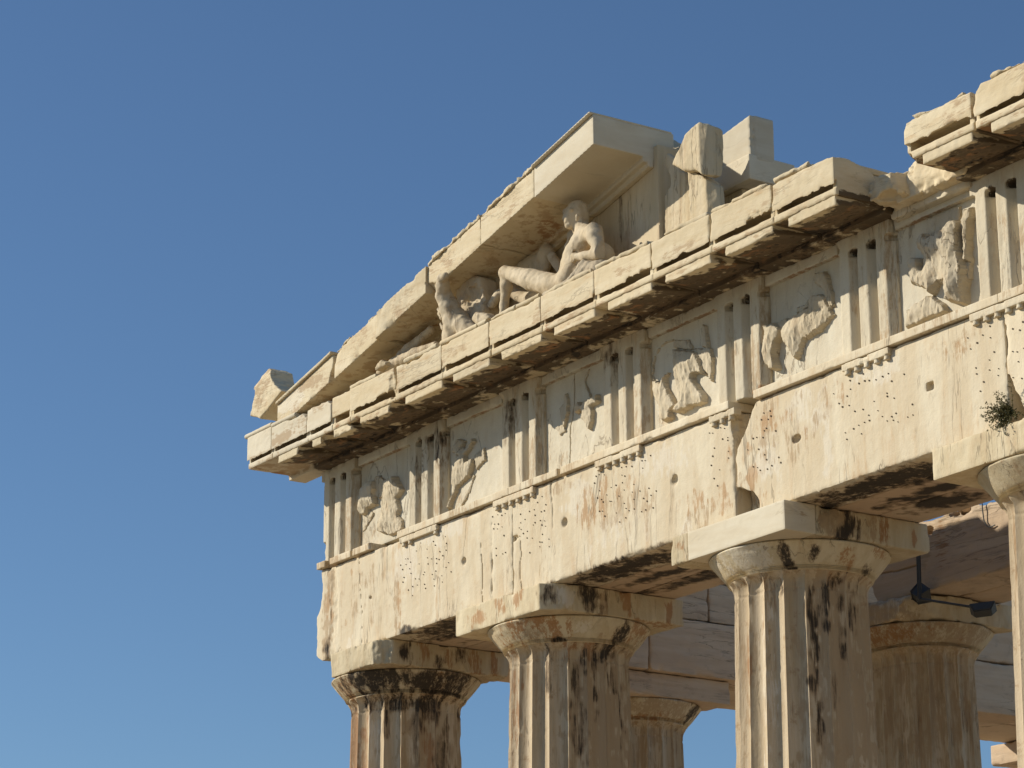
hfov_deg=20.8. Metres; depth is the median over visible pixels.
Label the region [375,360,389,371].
stone fragment
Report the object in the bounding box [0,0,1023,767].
sky
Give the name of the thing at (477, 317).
stone fragment
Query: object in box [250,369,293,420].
acroterion fragment
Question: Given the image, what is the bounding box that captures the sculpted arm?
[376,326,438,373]
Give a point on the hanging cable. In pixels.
(983, 518)
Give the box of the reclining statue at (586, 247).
[487,200,614,312]
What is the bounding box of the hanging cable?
[982,503,994,527]
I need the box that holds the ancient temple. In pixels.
[244,63,1023,767]
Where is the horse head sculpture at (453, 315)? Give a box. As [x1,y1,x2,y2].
[435,272,475,339]
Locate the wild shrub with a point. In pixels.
(1005, 412)
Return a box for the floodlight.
[910,555,996,617]
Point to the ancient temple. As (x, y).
(716, 431)
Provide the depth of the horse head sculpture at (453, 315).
34.08 m
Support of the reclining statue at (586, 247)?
on the ancient temple
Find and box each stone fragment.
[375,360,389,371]
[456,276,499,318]
[472,312,494,322]
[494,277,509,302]
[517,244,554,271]
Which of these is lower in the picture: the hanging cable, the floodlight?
the floodlight
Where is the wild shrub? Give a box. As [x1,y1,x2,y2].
[979,381,1023,435]

